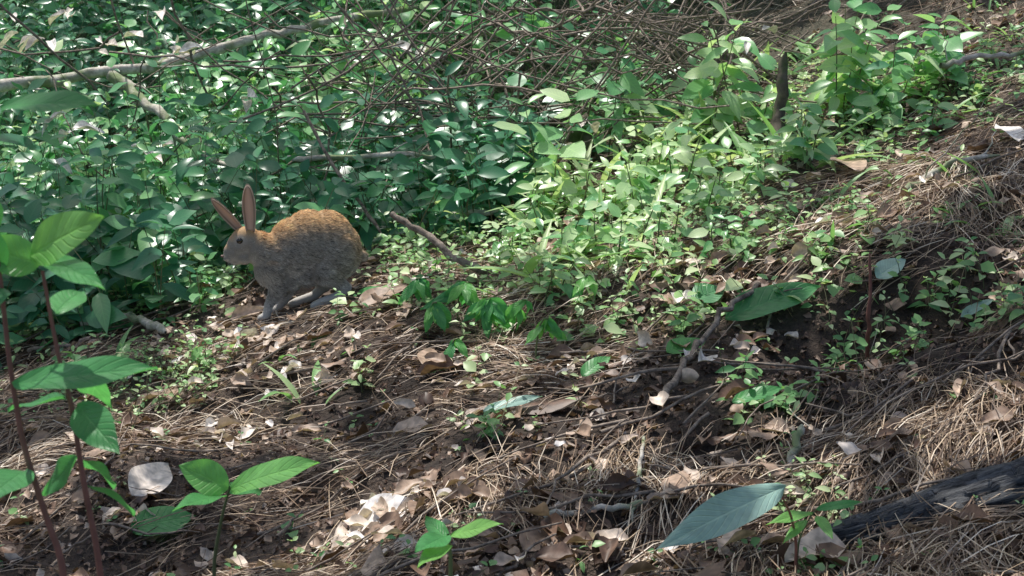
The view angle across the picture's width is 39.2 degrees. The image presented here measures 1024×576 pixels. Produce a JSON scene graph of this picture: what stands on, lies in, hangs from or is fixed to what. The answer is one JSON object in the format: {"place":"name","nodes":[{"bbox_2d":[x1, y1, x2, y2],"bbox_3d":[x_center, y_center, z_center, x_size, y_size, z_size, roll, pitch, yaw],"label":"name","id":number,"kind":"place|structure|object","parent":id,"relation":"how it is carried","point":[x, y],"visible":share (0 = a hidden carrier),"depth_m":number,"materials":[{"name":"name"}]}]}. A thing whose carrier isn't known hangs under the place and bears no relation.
{"place":"outdoors","nodes":[
{"label":"outdoors","id":0,"kind":"place"},
{"bbox_2d":[0,0,1023,575],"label":"forest ground","id":1,"kind":"structure","parent":0,"point":[814,346],"depth_m":3.32,"materials":[{"name":"soil"}]},
{"bbox_2d":[27,336,94,352],"bbox_3d":[-1.302,0.163,4.143,0.255,0.084,0.031,6,16,23],"label":"dead stick","id":2,"kind":"object","parent":1,"relation":"on","point":[35,348],"visible":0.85,"depth_m":4.14,"materials":[{"name":"grey wood"}]},
{"bbox_2d":[0,90,158,575],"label":"broadleaf sapling","id":3,"kind":"object","parent":1,"relation":"on","point":[58,237],"visible":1,"depth_m":1.25,"materials":[{"name":"green plant"}]},
{"bbox_2d":[79,311,166,333],"bbox_3d":[-1.100,0.102,4.161,0.378,0.061,0.100,10,18,32],"label":"dead stick","id":4,"kind":"object","parent":1,"relation":"on","point":[145,322],"visible":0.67,"depth_m":4.13,"materials":[{"name":"grey wood"}]},
{"bbox_2d":[128,462,172,495],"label":"curled dead leaf","id":5,"kind":"object","parent":1,"relation":"on","point":[151,475],"visible":1,"depth_m":3.02,"materials":[{"name":"grey plant"}]},
{"bbox_2d":[130,506,195,535],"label":"fallen green leaf","id":6,"kind":"object","parent":1,"relation":"on","point":[170,523],"visible":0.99,"depth_m":2.90,"materials":[{"name":"green plant"}]},
{"bbox_2d":[106,71,247,172],"bbox_3d":[-1.225,-0.572,5.360,0.876,0.415,0.110,14,20,42],"label":"fallen branch","id":7,"kind":"object","parent":1,"relation":"on","point":[160,112],"visible":0.59,"depth_m":5.42,"materials":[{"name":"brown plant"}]},
{"bbox_2d":[172,456,319,575],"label":"broadleaf seedling","id":8,"kind":"object","parent":1,"relation":"on","point":[208,479],"visible":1,"depth_m":1.72,"materials":[{"name":"green plant"}]},
{"bbox_2d":[211,184,369,321],"bbox_3d":[-0.615,-0.110,4.049,0.440,0.396,0.178,-5,16,-19],"label":"cottontail rabbit","id":9,"kind":"object","parent":1,"relation":"on","point":[322,251],"visible":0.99,"depth_m":4.01},
{"bbox_2d":[302,110,381,233],"bbox_3d":[-0.539,-0.376,4.619,0.028,0.353,0.412,-14,20,-41],"label":"dead stick","id":10,"kind":"object","parent":1,"relation":"on","point":[359,201],"visible":0.91,"depth_m":4.66,"materials":[{"name":"brown wood"}]},
{"bbox_2d":[359,286,399,294],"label":"fallen green leaf","id":11,"kind":"object","parent":1,"relation":"on","point":[361,291],"visible":0.22,"depth_m":4.03,"materials":[{"name":"green plant"}]},
{"bbox_2d":[357,283,407,305],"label":"curled dead leaf","id":12,"kind":"object","parent":1,"relation":"on","point":[366,297],"visible":0.95,"depth_m":3.90,"materials":[{"name":"beige plant"}]},
{"bbox_2d":[357,493,413,531],"bbox_3d":[-0.250,0.436,2.771,0.076,0.070,0.140,-14,20,-42],"label":"curled dead leaf","id":13,"kind":"object","parent":1,"relation":"on","point":[396,500],"visible":0.49,"depth_m":2.79,"materials":[{"name":"white plant"}]},
{"bbox_2d":[0,6,777,173],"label":"pale dry leaves","id":14,"kind":"object","parent":1,"relation":"on","point":[28,41],"visible":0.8,"depth_m":5.15,"materials":[{"name":"beige plant"}]},
{"bbox_2d":[398,277,431,313],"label":"drooping herb","id":15,"kind":"object","parent":1,"relation":"on","point":[419,287],"visible":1,"depth_m":3.78,"materials":[{"name":"green plant"}]},
{"bbox_2d":[417,348,437,363],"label":"curled dead leaf","id":16,"kind":"object","parent":1,"relation":"on","point":[421,355],"visible":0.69,"depth_m":3.50,"materials":[{"name":"beige plant"}]},
{"bbox_2d":[420,301,450,338],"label":"drooping herb","id":17,"kind":"object","parent":1,"relation":"on","point":[439,313],"visible":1,"depth_m":3.60,"materials":[{"name":"green plant"}]},
{"bbox_2d":[390,211,490,274],"bbox_3d":[-0.205,-0.123,3.974,0.318,0.150,0.053,8,17,27],"label":"dead stick","id":18,"kind":"object","parent":1,"relation":"on","point":[440,245],"visible":0.94,"depth_m":3.98,"materials":[{"name":"grey wood"}]},
{"bbox_2d":[431,281,479,325],"bbox_3d":[-0.143,0.045,3.662,0.137,0.122,0.109,0,15,0],"label":"drooping herb","id":19,"kind":"object","parent":1,"relation":"on","point":[463,292],"visible":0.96,"depth_m":3.65,"materials":[{"name":"green plant"}]},
{"bbox_2d":[443,338,467,358],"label":"drooping herb","id":20,"kind":"object","parent":1,"relation":"on","point":[459,344],"visible":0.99,"depth_m":3.45,"materials":[{"name":"green plant"}]},
{"bbox_2d":[415,516,500,575],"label":"broadleaf seedling","id":21,"kind":"object","parent":1,"relation":"on","point":[433,541],"visible":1,"depth_m":1.71,"materials":[{"name":"green plant"}]},
{"bbox_2d":[0,0,926,248],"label":"bramble thicket","id":22,"kind":"object","parent":1,"relation":"on","point":[638,20],"visible":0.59,"depth_m":5.26,"materials":[{"name":"brown plant"}]},
{"bbox_2d":[287,133,522,195],"bbox_3d":[-0.353,-0.412,4.800,0.786,0.214,0.078,-2,15,-8],"label":"fallen branch","id":23,"kind":"object","parent":22,"relation":"on","point":[391,154],"visible":0.65,"depth_m":4.78,"materials":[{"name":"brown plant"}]},
{"bbox_2d":[460,297,515,338],"bbox_3d":[-0.059,0.076,3.600,0.126,0.112,0.091,10,18,32],"label":"drooping herb","id":24,"kind":"object","parent":1,"relation":"on","point":[484,311],"visible":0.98,"depth_m":3.58,"materials":[{"name":"green plant"}]},
{"bbox_2d":[0,0,983,374],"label":"undergrowth foliage","id":25,"kind":"object","parent":1,"relation":"on","point":[130,200],"visible":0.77,"depth_m":4.87,"materials":[{"name":"green plant"}]},
{"bbox_2d":[452,193,552,216],"bbox_3d":[0.035,-0.253,4.736,0.637,0.157,0.247,0,15,0],"label":"fallen branch","id":26,"kind":"object","parent":1,"relation":"on","point":[484,212],"visible":0.19,"depth_m":4.64,"materials":[{"name":"brown wood"}]},
{"bbox_2d":[0,0,1023,575],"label":"leaf litter","id":27,"kind":"object","parent":1,"relation":"on","point":[816,540],"visible":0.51,"depth_m":2.91,"materials":[{"name":"brown plant"}]},
{"bbox_2d":[0,1,1023,575],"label":"forest herbs","id":28,"kind":"object","parent":1,"relation":"on","point":[486,419],"visible":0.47,"depth_m":3.69,"materials":[{"name":"green plant"}]},
{"bbox_2d":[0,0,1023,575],"bbox_3d":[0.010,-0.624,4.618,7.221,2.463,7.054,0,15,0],"label":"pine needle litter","id":29,"kind":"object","parent":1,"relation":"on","point":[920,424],"visible":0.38,"depth_m":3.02,"materials":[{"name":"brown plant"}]},
{"bbox_2d":[0,0,1023,575],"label":"fallen twigs","id":30,"kind":"object","parent":1,"relation":"on","point":[704,416],"depth_m":2.93,"materials":[{"name":"brown wood"}]},
{"bbox_2d":[483,395,541,411],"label":"fallen green leaf","id":31,"kind":"object","parent":1,"relation":"on","point":[520,400],"visible":0.91,"depth_m":3.07,"materials":[{"name":"green plant"}]},
{"bbox_2d":[2,0,1023,403],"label":"grass tufts","id":32,"kind":"object","parent":1,"relation":"on","point":[710,154],"visible":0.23,"depth_m":4.56,"materials":[{"name":"green plant"}]},
{"bbox_2d":[504,299,533,334],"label":"drooping herb","id":33,"kind":"object","parent":1,"relation":"on","point":[513,311],"visible":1,"depth_m":3.58,"materials":[{"name":"green plant"}]},
{"bbox_2d":[519,525,560,550],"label":"curled dead leaf","id":34,"kind":"object","parent":1,"relation":"on","point":[533,536],"visible":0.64,"depth_m":2.43,"materials":[{"name":"brown plant"}]},
{"bbox_2d":[526,317,566,362],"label":"drooping herb","id":35,"kind":"object","parent":1,"relation":"on","point":[550,326],"visible":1,"depth_m":3.37,"materials":[{"name":"green plant"}]},
{"bbox_2d":[569,274,597,304],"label":"drooping herb","id":36,"kind":"object","parent":1,"relation":"on","point":[592,287],"visible":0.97,"depth_m":3.58,"materials":[{"name":"green plant"}]},
{"bbox_2d":[544,499,642,517],"bbox_3d":[0.142,0.389,2.508,0.176,0.044,0.027,2,15,6],"label":"dead stick","id":37,"kind":"object","parent":1,"relation":"on","point":[616,507],"visible":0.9,"depth_m":2.50,"materials":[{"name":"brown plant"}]},
{"bbox_2d":[580,356,609,375],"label":"fallen green leaf","id":38,"kind":"object","parent":1,"relation":"on","point":[589,367],"visible":1,"depth_m":3.19,"materials":[{"name":"green plant"}]},
{"bbox_2d":[630,435,645,521],"bbox_3d":[0.235,0.337,2.642,0.014,0.039,0.383,2,15,8],"label":"dead stick","id":39,"kind":"object","parent":1,"relation":"on","point":[639,470],"visible":0.94,"depth_m":2.60,"materials":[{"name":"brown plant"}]},
{"bbox_2d":[666,337,704,353],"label":"fallen green leaf","id":40,"kind":"object","parent":1,"relation":"on","point":[672,347],"visible":0.69,"depth_m":3.23,"materials":[{"name":"green plant"}]},
{"bbox_2d":[691,283,723,302],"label":"fallen green leaf","id":41,"kind":"object","parent":1,"relation":"on","point":[706,294],"visible":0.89,"depth_m":3.48,"materials":[{"name":"green plant"}]},
{"bbox_2d":[649,274,772,411],"bbox_3d":[0.604,0.064,3.437,0.132,0.149,1.274,8,17,26],"label":"dead stick","id":42,"kind":"object","parent":1,"relation":"on","point":[669,386],"visible":0.62,"depth_m":3.20,"materials":[{"name":"grey wood"}]},
{"bbox_2d":[656,483,797,575],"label":"silvery leaf plant","id":43,"kind":"object","parent":1,"relation":"on","point":[722,513],"visible":0.99,"depth_m":2.03,"materials":[{"name":"green plant"}]},
{"bbox_2d":[732,385,780,403],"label":"fallen green leaf","id":44,"kind":"object","parent":1,"relation":"on","point":[757,393],"visible":0.83,"depth_m":2.87,"materials":[{"name":"green plant"}]},
{"bbox_2d":[725,282,820,320],"bbox_3d":[0.612,0.033,3.358,0.234,0.071,0.112,0,15,0],"label":"fallen green leaf","id":45,"kind":"object","parent":1,"relation":"on","point":[762,301],"visible":0.98,"depth_m":3.37,"materials":[{"name":"green plant"}]},
{"bbox_2d":[769,52,788,159],"bbox_3d":[0.869,-0.573,4.682,0.062,0.374,0.217,3,15,10],"label":"tree stump","id":46,"kind":"object","parent":1,"relation":"on","point":[777,123],"visible":0.69,"depth_m":4.72,"materials":[{"name":"brown wood"}]},
{"bbox_2d":[784,424,804,475],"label":"dead stick","id":47,"kind":"object","parent":1,"relation":"on","point":[798,434],"visible":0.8,"depth_m":2.62,"materials":[{"name":"grey wood"}]},
{"bbox_2d":[767,500,860,569],"bbox_3d":[0.450,0.400,2.163,0.153,0.158,0.072,0,15,0],"label":"broadleaf seedling","id":48,"kind":"object","parent":1,"relation":"on","point":[823,523],"visible":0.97,"depth_m":2.16,"materials":[{"name":"green plant"}]},
{"bbox_2d":[830,156,866,171],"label":"curled dead leaf","id":49,"kind":"object","parent":1,"relation":"on","point":[854,164],"visible":0.94,"depth_m":4.05,"materials":[{"name":"beige plant"}]},
{"bbox_2d":[865,251,871,359],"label":"dead stick","id":50,"kind":"object","parent":1,"relation":"on","point":[869,328],"visible":0.88,"depth_m":3.12,"materials":[{"name":"brown wood"}]},
{"bbox_2d":[875,258,905,278],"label":"fallen green leaf","id":51,"kind":"object","parent":1,"relation":"on","point":[884,266],"visible":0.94,"depth_m":3.37,"materials":[{"name":"teal plant"}]},
{"bbox_2d":[825,456,1023,560],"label":"weathered log","id":52,"kind":"object","parent":1,"relation":"on","point":[992,481],"visible":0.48,"depth_m":2.28,"materials":[{"name":"grey wood"}]},
{"bbox_2d":[905,101,999,189],"bbox_3d":[1.212,-0.377,3.763,0.333,0.259,0.173,-8,17,-27],"label":"dead stick","id":53,"kind":"object","parent":1,"relation":"on","point":[948,163],"visible":0.89,"depth_m":3.82,"materials":[{"name":"wood"}]},
{"bbox_2d":[930,30,1023,68],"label":"dead stick","id":54,"kind":"object","parent":1,"relation":"on","point":[952,62],"visible":1,"depth_m":4.46,"materials":[{"name":"grey wood"}]},
{"bbox_2d":[961,299,993,316],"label":"fallen green leaf","id":55,"kind":"object","parent":1,"relation":"on","point":[970,309],"visible":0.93,"depth_m":3.15,"materials":[{"name":"green plant"}]},
{"bbox_2d":[995,124,1023,140],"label":"curled dead leaf","id":56,"kind":"object","parent":1,"relation":"on","point":[1010,130],"visible":0.98,"depth_m":4.04,"materials":[{"name":"grey plant"}]}
]}

